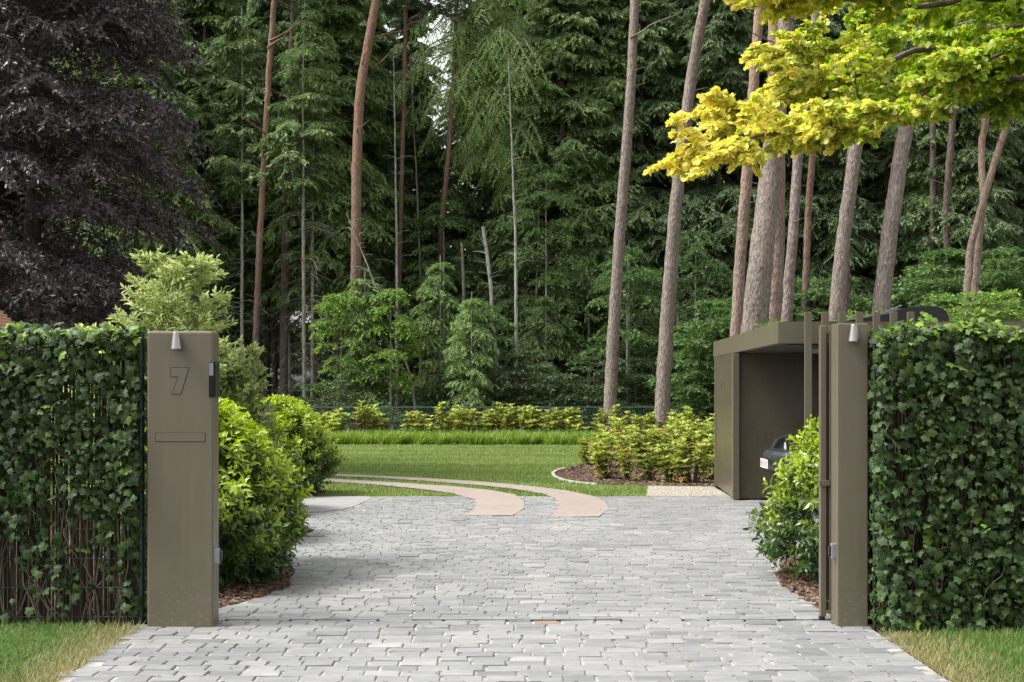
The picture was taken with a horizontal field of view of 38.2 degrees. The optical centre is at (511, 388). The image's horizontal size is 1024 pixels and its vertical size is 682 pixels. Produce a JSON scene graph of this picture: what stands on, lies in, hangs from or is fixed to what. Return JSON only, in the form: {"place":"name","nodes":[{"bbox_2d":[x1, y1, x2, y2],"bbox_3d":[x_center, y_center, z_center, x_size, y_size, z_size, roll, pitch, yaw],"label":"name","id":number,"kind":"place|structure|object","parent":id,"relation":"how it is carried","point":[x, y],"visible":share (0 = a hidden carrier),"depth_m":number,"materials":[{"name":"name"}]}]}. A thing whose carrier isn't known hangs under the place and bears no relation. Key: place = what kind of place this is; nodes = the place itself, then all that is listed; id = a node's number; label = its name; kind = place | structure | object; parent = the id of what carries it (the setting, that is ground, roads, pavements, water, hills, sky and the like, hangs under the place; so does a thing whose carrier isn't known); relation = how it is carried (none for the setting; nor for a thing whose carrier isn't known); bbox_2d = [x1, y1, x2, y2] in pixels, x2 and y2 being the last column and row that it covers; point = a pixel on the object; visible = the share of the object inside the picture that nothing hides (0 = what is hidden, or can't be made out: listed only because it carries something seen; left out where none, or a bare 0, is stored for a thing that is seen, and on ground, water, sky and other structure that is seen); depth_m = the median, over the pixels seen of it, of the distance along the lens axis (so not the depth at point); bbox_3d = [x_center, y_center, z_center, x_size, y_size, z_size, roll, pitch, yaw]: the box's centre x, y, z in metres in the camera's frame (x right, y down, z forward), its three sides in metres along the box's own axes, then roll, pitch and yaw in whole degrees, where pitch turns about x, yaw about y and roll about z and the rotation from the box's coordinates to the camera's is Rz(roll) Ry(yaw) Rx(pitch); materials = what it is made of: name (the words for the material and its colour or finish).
{"place":"outdoors","nodes":[
{"label":"outdoors","id":0,"kind":"place"},
{"bbox_2d":[3,512,311,620],"bbox_3d":[-3.900,1.614,14.900,4.200,0.001,9.200,0,0,0],"label":"planting bed","id":1,"kind":"object","parent":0,"point":[267,592],"visible":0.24,"depth_m":11.96,"materials":[{"name":"brown soil"}]},
{"bbox_2d":[55,528,313,619],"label":"bark chips","id":2,"kind":"object","parent":1,"relation":"on","point":[230,597],"visible":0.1,"depth_m":11.85,"materials":[{"name":"brown wood"}]},
{"bbox_2d":[93,245,287,458],"bbox_3d":[-2.962,0.296,13.244,1.741,3.110,1.732,0,0,44],"label":"variegated shrub","id":3,"kind":"object","parent":1,"relation":"on","point":[189,273],"visible":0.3,"depth_m":13.02,"materials":[{"name":"green plant"}]},
{"bbox_2d":[69,397,315,589],"bbox_3d":[-2.643,0.864,12.381,1.966,1.689,2.277,0,0,0],"label":"laurel bush","id":4,"kind":"object","parent":1,"relation":"on","point":[256,544],"visible":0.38,"depth_m":12.02,"materials":[{"name":"green plant"}]},
{"bbox_2d":[219,341,279,537],"bbox_3d":[-2.664,0.702,13.610,1.064,2.298,1.016,0,0,0],"label":"variegated shrub","id":5,"kind":"object","parent":1,"relation":"on","point":[239,378],"visible":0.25,"depth_m":13.49,"materials":[{"name":"green plant"}]},
{"bbox_2d":[63,439,690,444],"bbox_3d":[-5.500,1.618,45.800,29.000,0.001,6.400,0,0,0],"label":"planting bed","id":6,"kind":"object","parent":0,"point":[448,444],"depth_m":43.00,"materials":[{"name":"brown soil"}]},
{"bbox_2d":[297,428,601,444],"bbox_3d":[-3.455,1.376,43.695,12.756,0.518,2.989,0,0,0],"label":"sedge border","id":7,"kind":"object","parent":6,"relation":"on","point":[425,437],"visible":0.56,"depth_m":42.97,"materials":[{"name":"green plant"}]},
{"bbox_2d":[603,0,682,439],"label":"pine tree","id":8,"kind":"object","parent":6,"relation":"on","point":[611,372],"visible":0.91,"depth_m":45.79,"materials":[{"name":"grey plant"}]},
{"bbox_2d":[653,0,711,442],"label":"pine tree","id":9,"kind":"object","parent":6,"relation":"on","point":[664,364],"visible":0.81,"depth_m":44.37,"materials":[{"name":"grey plant"}]},
{"bbox_2d":[50,444,726,496],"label":"lawn","id":10,"kind":"structure","parent":0,"point":[442,469],"depth_m":29.75,"materials":[{"name":"green plant"}]},
{"bbox_2d":[0,16,85,467],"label":"copper beech","id":11,"kind":"object","parent":10,"relation":"on","point":[4,280],"visible":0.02,"depth_m":29.42,"materials":[{"name":"purple plant"}]},
{"bbox_2d":[0,0,222,476],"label":"copper beech","id":12,"kind":"object","parent":10,"relation":"on","point":[107,26],"visible":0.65,"depth_m":26.78,"materials":[{"name":"purple plant"}]},
{"bbox_2d":[50,471,524,514],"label":"wheel track","id":13,"kind":"structure","parent":10,"relation":"on","point":[490,502],"depth_m":22.05,"materials":[{"name":"beige concrete"}]},
{"bbox_2d":[328,473,606,516],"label":"wheel track","id":14,"kind":"structure","parent":10,"relation":"on","point":[583,505],"depth_m":22.05,"materials":[{"name":"beige concrete"}]},
{"bbox_2d":[555,443,711,486],"bbox_3d":[4.893,1.614,34.177,8.213,0.001,19.646,0,0,0],"label":"planting bed","id":15,"kind":"object","parent":10,"relation":"on","point":[559,473],"visible":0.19,"depth_m":28.21,"materials":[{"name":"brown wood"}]},
{"bbox_2d":[561,462,714,486],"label":"bark chips","id":16,"kind":"object","parent":15,"relation":"on","point":[586,474],"visible":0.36,"depth_m":26.46,"materials":[{"name":"brown wood"}]},
{"bbox_2d":[670,438,713,482],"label":"rhododendron","id":17,"kind":"object","parent":15,"relation":"on","point":[700,450],"visible":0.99,"depth_m":25.05,"materials":[{"name":"green plant"}]},
{"bbox_2d":[730,5,763,336],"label":"pine tree","id":18,"kind":"object","parent":15,"relation":"on","point":[740,256],"visible":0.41,"depth_m":36.84,"materials":[{"name":"beige plant"}]},
{"bbox_2d":[723,4,808,322],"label":"pine tree","id":19,"kind":"object","parent":15,"relation":"on","point":[776,286],"visible":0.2,"depth_m":37.82,"materials":[{"name":"beige plant"}]},
{"bbox_2d":[747,10,819,321],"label":"pine tree","id":20,"kind":"object","parent":15,"relation":"on","point":[789,276],"visible":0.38,"depth_m":34.84,"materials":[{"name":"brown plant"}]},
{"bbox_2d":[829,89,867,320],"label":"pine tree","id":21,"kind":"object","parent":15,"relation":"on","point":[840,264],"visible":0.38,"depth_m":33.82,"materials":[{"name":"brown plant"}]},
{"bbox_2d":[872,25,923,313],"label":"pine tree","id":22,"kind":"object","parent":15,"relation":"on","point":[882,293],"visible":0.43,"depth_m":33.91,"materials":[{"name":"brown plant"}]},
{"label":"planting bed","id":23,"kind":"structure","parent":10,"relation":"on","visible":0},
{"bbox_2d":[262,394,346,493],"bbox_3d":[-3.504,0.879,22.615,1.966,1.623,2.044,0,0,0],"label":"laurel bush","id":24,"kind":"object","parent":23,"relation":"on","point":[316,441],"visible":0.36,"depth_m":22.32,"materials":[{"name":"green plant"}]},
{"bbox_2d":[56,496,951,681],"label":"driveway","id":25,"kind":"structure","parent":0,"point":[746,658],"depth_m":10.73,"materials":[{"name":"stone"}]},
{"bbox_2d":[147,331,222,627],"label":"gate pillar","id":26,"kind":"structure","parent":25,"relation":"on","point":[184,555],"depth_m":10.00,"materials":[{"name":"brown metal"}]},
{"bbox_2d":[225,619,830,621],"bbox_3d":[0.150,1.623,10.300,4.300,0.034,0.056,0,0,0],"label":"gate rail","id":27,"kind":"object","parent":25,"relation":"on","point":[532,620],"visible":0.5,"depth_m":10.31,"materials":[{"name":"grey metal"}]},
{"bbox_2d":[818,325,1021,619],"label":"sliding gate","id":28,"kind":"structure","parent":27,"relation":"on","point":[824,482],"depth_m":10.27,"materials":[{"name":"brown metal"}]},
{"bbox_2d":[828,323,867,627],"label":"gate pillar","id":29,"kind":"structure","parent":25,"relation":"on","point":[848,550],"depth_m":10.00,"materials":[{"name":"brown metal"}]},
{"bbox_2d":[804,312,914,516],"bbox_3d":[4.045,0.360,17.165,1.311,2.500,0.070,0,0,0],"label":"slat screen","id":30,"kind":"object","parent":25,"relation":"on","point":[808,350],"visible":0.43,"depth_m":17.13,"materials":[{"name":"brown metal"}]},
{"bbox_2d":[713,321,1023,499],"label":"carport","id":31,"kind":"object","parent":25,"relation":"on","point":[758,391],"visible":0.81,"depth_m":21.55,"materials":[{"name":"brown metal"}]},
{"bbox_2d":[0,389,1021,631],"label":"ground","id":32,"kind":"structure","parent":0,"point":[870,622],"depth_m":22.13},
{"bbox_2d":[0,331,145,623],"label":"fence","id":33,"kind":"object","parent":32,"relation":"on","point":[141,541],"visible":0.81,"depth_m":10.12,"materials":[{"name":"black metal"}]},
{"bbox_2d":[0,321,153,623],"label":"ivy hedge","id":34,"kind":"object","parent":32,"relation":"on","point":[102,477],"visible":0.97,"depth_m":10.07,"materials":[{"name":"green plant"}]},
{"bbox_2d":[65,0,238,321],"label":"spruce tree","id":35,"kind":"object","parent":32,"relation":"on","point":[184,203],"visible":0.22,"depth_m":53.45,"materials":[{"name":"green plant"}]},
{"bbox_2d":[103,0,269,344],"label":"spruce tree","id":36,"kind":"object","parent":32,"relation":"on","point":[231,201],"visible":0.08,"depth_m":58.14,"materials":[{"name":"green plant"}]},
{"bbox_2d":[151,0,276,344],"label":"spruce tree","id":37,"kind":"object","parent":32,"relation":"on","point":[227,8],"visible":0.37,"depth_m":57.37,"materials":[{"name":"green plant"}]},
{"bbox_2d":[163,0,301,351],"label":"spruce tree","id":38,"kind":"object","parent":32,"relation":"on","point":[247,316],"visible":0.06,"depth_m":67.42,"materials":[{"name":"green plant"}]},
{"bbox_2d":[191,6,296,395],"bbox_3d":[-9.637,-6.316,54.331,4.248,15.302,3.785,0,0,-13],"label":"spruce tree","id":39,"kind":"object","parent":32,"relation":"on","point":[232,27],"visible":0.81,"depth_m":53.88,"materials":[{"name":"green plant"}]},
{"bbox_2d":[215,0,309,395],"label":"spruce tree","id":40,"kind":"object","parent":32,"relation":"on","point":[267,345],"visible":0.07,"depth_m":63.49,"materials":[{"name":"green plant"}]},
{"bbox_2d":[222,0,309,395],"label":"spruce tree","id":41,"kind":"object","parent":32,"relation":"on","point":[260,13],"visible":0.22,"depth_m":60.61,"materials":[{"name":"green plant"}]},
{"bbox_2d":[229,0,312,381],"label":"pine tree","id":42,"kind":"object","parent":32,"relation":"on","point":[258,260],"visible":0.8,"depth_m":52.94,"materials":[{"name":"brown plant"}]},
{"bbox_2d":[256,0,331,399],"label":"pine tree","id":43,"kind":"object","parent":32,"relation":"on","point":[292,9],"visible":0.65,"depth_m":55.90,"materials":[{"name":"brown plant"}]},
{"bbox_2d":[245,0,351,401],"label":"spruce tree","id":44,"kind":"object","parent":32,"relation":"on","point":[313,42],"visible":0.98,"depth_m":53.35,"materials":[{"name":"green plant"}]},
{"bbox_2d":[233,0,397,404],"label":"spruce tree","id":45,"kind":"object","parent":32,"relation":"on","point":[268,256],"visible":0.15,"depth_m":57.26,"materials":[{"name":"green plant"}]},
{"bbox_2d":[263,28,370,406],"bbox_3d":[-7.264,-6.294,55.363,4.163,14.996,3.710,0,0,-25],"label":"spruce tree","id":46,"kind":"object","parent":32,"relation":"on","point":[332,93],"visible":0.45,"depth_m":54.91,"materials":[{"name":"green plant"}]},
{"bbox_2d":[293,379,370,430],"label":"woodland shrub","id":47,"kind":"object","parent":32,"relation":"on","point":[343,393],"visible":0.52,"depth_m":50.01,"materials":[{"name":"green plant"}]},
{"bbox_2d":[255,0,416,405],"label":"spruce tree","id":48,"kind":"object","parent":32,"relation":"on","point":[353,10],"visible":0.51,"depth_m":56.21,"materials":[{"name":"green plant"}]},
{"bbox_2d":[307,288,379,422],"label":"young tree","id":49,"kind":"object","parent":32,"relation":"on","point":[334,300],"visible":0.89,"depth_m":50.53,"materials":[{"name":"green plant"}]},
{"bbox_2d":[327,271,408,428],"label":"young conifer","id":50,"kind":"object","parent":32,"relation":"on","point":[372,300],"visible":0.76,"depth_m":50.71,"materials":[{"name":"green plant"}]},
{"bbox_2d":[322,0,424,389],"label":"spruce tree","id":51,"kind":"object","parent":32,"relation":"on","point":[382,51],"visible":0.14,"depth_m":59.58,"materials":[{"name":"green plant"}]},
{"bbox_2d":[348,0,409,425],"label":"pine tree","id":52,"kind":"object","parent":32,"relation":"on","point":[356,197],"visible":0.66,"depth_m":51.76,"materials":[{"name":"red plant"}]},
{"bbox_2d":[343,84,435,402],"bbox_3d":[-4.964,-5.768,59.980,3.821,13.143,3.887,0,0,38],"label":"tree","id":53,"kind":"object","parent":32,"relation":"on","point":[398,114],"visible":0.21,"depth_m":59.70,"materials":[{"name":"green plant"}]},
{"bbox_2d":[358,288,421,430],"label":"young tree","id":54,"kind":"object","parent":32,"relation":"on","point":[397,295],"visible":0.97,"depth_m":50.34,"materials":[{"name":"green plant"}]},
{"bbox_2d":[332,0,481,399],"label":"spruce tree","id":55,"kind":"object","parent":32,"relation":"on","point":[395,23],"visible":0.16,"depth_m":61.54,"materials":[{"name":"green plant"}]},
{"bbox_2d":[365,0,453,405],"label":"pine tree","id":56,"kind":"object","parent":32,"relation":"on","point":[405,3],"visible":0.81,"depth_m":56.89,"materials":[{"name":"red plant"}]},
{"bbox_2d":[371,67,474,400],"bbox_3d":[-3.891,-6.377,60.936,4.791,14.216,4.898,0,0,10],"label":"spruce tree","id":57,"kind":"object","parent":32,"relation":"on","point":[425,192],"visible":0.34,"depth_m":60.43,"materials":[{"name":"green plant"}]},
{"bbox_2d":[405,255,469,411],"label":"young conifer","id":58,"kind":"object","parent":32,"relation":"on","point":[432,280],"visible":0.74,"depth_m":52.17,"materials":[{"name":"green plant"}]},
{"bbox_2d":[391,200,499,406],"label":"broadleaf tree","id":59,"kind":"object","parent":32,"relation":"on","point":[449,222],"visible":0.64,"depth_m":55.91,"materials":[{"name":"green plant"}]},
{"bbox_2d":[408,0,483,405],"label":"pine tree","id":60,"kind":"object","parent":32,"relation":"on","point":[447,168],"visible":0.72,"depth_m":56.90,"materials":[{"name":"red plant"}]},
{"bbox_2d":[402,32,520,374],"bbox_3d":[-1.736,-7.128,60.043,5.338,15.841,5.457,0,0,44],"label":"spruce tree","id":61,"kind":"object","parent":32,"relation":"on","point":[475,207],"visible":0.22,"depth_m":59.50,"materials":[{"name":"green plant"}]},
{"bbox_2d":[441,294,502,431],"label":"young conifer","id":62,"kind":"object","parent":32,"relation":"on","point":[485,383],"visible":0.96,"depth_m":49.97,"materials":[{"name":"green plant"}]},
{"bbox_2d":[439,297,516,420],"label":"young tree","id":63,"kind":"object","parent":32,"relation":"on","point":[490,315],"visible":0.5,"depth_m":51.03,"materials":[{"name":"green plant"}]},
{"bbox_2d":[260,368,707,433],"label":"undergrowth","id":64,"kind":"object","parent":32,"relation":"on","point":[409,397],"visible":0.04,"depth_m":53.16,"materials":[{"name":"green plant"}]},
{"bbox_2d":[56,3,911,389],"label":"deep wood","id":65,"kind":"object","parent":32,"relation":"on","point":[296,363],"visible":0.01,"depth_m":83.34,"materials":[{"name":"green plant"}]},
{"bbox_2d":[392,0,591,394],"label":"birch tree","id":66,"kind":"object","parent":32,"relation":"on","point":[495,41],"visible":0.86,"depth_m":56.66,"materials":[{"name":"green plant"}]},
{"bbox_2d":[473,348,568,422],"bbox_3d":[0.465,0.116,50.965,3.521,3.083,3.028,0,0,38],"label":"woodland shrub","id":67,"kind":"object","parent":32,"relation":"on","point":[524,368],"visible":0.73,"depth_m":50.84,"materials":[{"name":"green plant"}]},
{"bbox_2d":[485,162,600,396],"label":"broadleaf tree","id":68,"kind":"object","parent":32,"relation":"on","point":[553,271],"visible":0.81,"depth_m":54.67,"materials":[{"name":"green plant"}]},
{"bbox_2d":[519,296,575,404],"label":"young conifer","id":69,"kind":"object","parent":32,"relation":"on","point":[539,313],"visible":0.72,"depth_m":52.84,"materials":[{"name":"green plant"}]},
{"bbox_2d":[509,373,601,428],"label":"woodland shrub","id":70,"kind":"object","parent":32,"relation":"on","point":[555,376],"visible":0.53,"depth_m":50.20,"materials":[{"name":"green plant"}]},
{"bbox_2d":[465,0,657,404],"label":"spruce tree","id":71,"kind":"object","parent":32,"relation":"on","point":[573,43],"visible":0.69,"depth_m":56.23,"materials":[{"name":"green plant"}]},
{"bbox_2d":[493,0,666,385],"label":"spruce tree","id":72,"kind":"object","parent":32,"relation":"on","point":[608,73],"visible":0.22,"depth_m":56.86,"materials":[{"name":"green plant"}]},
{"bbox_2d":[561,354,640,429],"bbox_3d":[3.079,0.253,50.556,2.740,2.935,3.230,0,0,24],"label":"woodland shrub","id":73,"kind":"object","parent":32,"relation":"on","point":[585,389],"visible":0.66,"depth_m":50.20,"materials":[{"name":"green plant"}]},
{"bbox_2d":[574,247,676,410],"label":"young tree","id":74,"kind":"object","parent":32,"relation":"on","point":[631,276],"visible":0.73,"depth_m":51.92,"materials":[{"name":"green plant"}]},
{"bbox_2d":[588,357,672,423],"bbox_3d":[4.224,0.228,51.427,3.217,2.735,3.665,0,0,0],"label":"woodland shrub","id":75,"kind":"object","parent":32,"relation":"on","point":[639,362],"visible":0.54,"depth_m":51.27,"materials":[{"name":"green plant"}]},
{"bbox_2d":[552,0,717,398],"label":"spruce tree","id":76,"kind":"object","parent":32,"relation":"on","point":[652,77],"visible":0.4,"depth_m":57.14,"materials":[{"name":"green plant"}]},
{"bbox_2d":[637,228,732,374],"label":"young tree","id":77,"kind":"object","parent":32,"relation":"on","point":[719,266],"visible":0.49,"depth_m":51.49,"materials":[{"name":"green plant"}]},
{"bbox_2d":[621,0,752,400],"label":"spruce tree","id":78,"kind":"object","parent":32,"relation":"on","point":[679,72],"visible":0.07,"depth_m":59.24,"materials":[{"name":"green plant"}]},
{"bbox_2d":[631,0,788,350],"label":"spruce tree","id":79,"kind":"object","parent":32,"relation":"on","point":[720,67],"visible":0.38,"depth_m":56.27,"materials":[{"name":"green plant"}]},
{"bbox_2d":[645,297,795,426],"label":"broadleaf tree","id":80,"kind":"object","parent":32,"relation":"on","point":[694,383],"visible":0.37,"depth_m":47.30,"materials":[{"name":"green plant"}]},
{"bbox_2d":[704,8,833,317],"bbox_3d":[10.622,-8.794,60.138,7.936,19.310,7.721,0,0,-14],"label":"spruce tree","id":81,"kind":"object","parent":32,"relation":"on","point":[763,73],"visible":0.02,"depth_m":59.01,"materials":[{"name":"green plant"}]},
{"bbox_2d":[741,12,820,332],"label":"pine tree","id":82,"kind":"object","parent":32,"relation":"on","point":[757,297],"visible":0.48,"depth_m":32.72,"materials":[{"name":"grey plant"}]},
{"bbox_2d":[704,275,894,408],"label":"broadleaf tree","id":83,"kind":"object","parent":32,"relation":"on","point":[820,294],"visible":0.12,"depth_m":46.16,"materials":[{"name":"green plant"}]},
{"bbox_2d":[801,18,822,318],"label":"pine tree","id":84,"kind":"object","parent":32,"relation":"on","point":[807,231],"visible":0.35,"depth_m":45.94,"materials":[{"name":"red plant"}]},
{"bbox_2d":[746,5,904,312],"bbox_3d":[11.961,-9.222,57.936,6.844,20.309,6.996,0,0,38],"label":"spruce tree","id":85,"kind":"object","parent":32,"relation":"on","point":[834,168],"visible":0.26,"depth_m":56.91,"materials":[{"name":"green plant"}]},
{"bbox_2d":[643,0,1023,181],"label":"golden tree","id":86,"kind":"object","parent":32,"relation":"on","point":[947,68],"visible":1,"depth_m":12.20,"materials":[{"name":"yellow plant"}]},
{"bbox_2d":[810,2,914,310],"bbox_3d":[14.889,-8.866,61.847,7.721,19.310,7.936,0,0,-42],"label":"spruce tree","id":87,"kind":"object","parent":32,"relation":"on","point":[868,155],"visible":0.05,"depth_m":60.95,"materials":[{"name":"green plant"}]},
{"bbox_2d":[776,557,1015,618],"bbox_3d":[4.095,1.614,12.900,3.810,0.001,5.200,0,0,0],"label":"planting bed","id":88,"kind":"object","parent":32,"relation":"on","point":[817,587],"visible":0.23,"depth_m":12.15,"materials":[{"name":"brown soil"}]},
{"bbox_2d":[742,414,818,579],"bbox_3d":[3.080,0.720,12.584,2.145,1.962,2.592,0,0,0],"label":"laurel bush","id":89,"kind":"object","parent":88,"relation":"on","point":[781,536],"visible":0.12,"depth_m":12.37,"materials":[{"name":"green plant"}]},
{"bbox_2d":[858,0,971,251],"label":"spruce tree","id":90,"kind":"object","parent":32,"relation":"on","point":[883,168],"visible":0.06,"depth_m":59.83,"materials":[{"name":"green plant"}]},
{"bbox_2d":[860,0,1023,308],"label":"spruce tree","id":91,"kind":"object","parent":32,"relation":"on","point":[919,192],"visible":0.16,"depth_m":57.01,"materials":[{"name":"green plant"}]},
{"bbox_2d":[867,306,1023,633],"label":"ivy hedge","id":92,"kind":"object","parent":32,"relation":"on","point":[983,594],"visible":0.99,"depth_m":9.79,"materials":[{"name":"green plant"}]},
{"bbox_2d":[869,5,1023,311],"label":"spruce tree","id":93,"kind":"object","parent":32,"relation":"on","point":[971,190],"visible":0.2,"depth_m":56.32,"materials":[{"name":"green plant"}]},
{"bbox_2d":[871,246,1023,320],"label":"broadleaf tree","id":94,"kind":"object","parent":32,"relation":"on","point":[1008,278],"visible":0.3,"depth_m":41.43,"materials":[{"name":"green plant"}]},
{"bbox_2d":[922,288,1023,320],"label":"bright shrub","id":95,"kind":"object","parent":32,"relation":"on","point":[1016,314],"visible":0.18,"depth_m":29.00,"materials":[{"name":"green plant"}]},
{"bbox_2d":[962,20,995,309],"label":"pine tree","id":96,"kind":"object","parent":32,"relation":"on","point":[979,239],"visible":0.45,"depth_m":38.92,"materials":[{"name":"beige plant"}]},
{"bbox_2d":[962,115,1014,313],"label":"pine tree","id":97,"kind":"object","parent":32,"relation":"on","point":[980,213],"visible":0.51,"depth_m":38.02,"materials":[{"name":"beige plant"}]},
{"bbox_2d":[977,8,1023,303],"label":"spruce tree","id":98,"kind":"object","parent":32,"relation":"on","point":[1014,182],"visible":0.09,"depth_m":59.34,"materials":[{"name":"green plant"}]},
{"bbox_2d":[0,627,1023,681],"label":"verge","id":99,"kind":"structure","parent":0,"point":[877,632],"depth_m":8.96,"materials":[{"name":"green plant"}]},
{"bbox_2d":[0,617,147,681],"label":"grass","id":100,"kind":"structure","parent":99,"relation":"on","point":[46,638],"depth_m":9.13,"materials":[{"name":"green plant"}]},
{"bbox_2d":[876,625,1023,681],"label":"grass","id":101,"kind":"structure","parent":99,"relation":"on","point":[982,645],"depth_m":8.94,"materials":[{"name":"green plant"}]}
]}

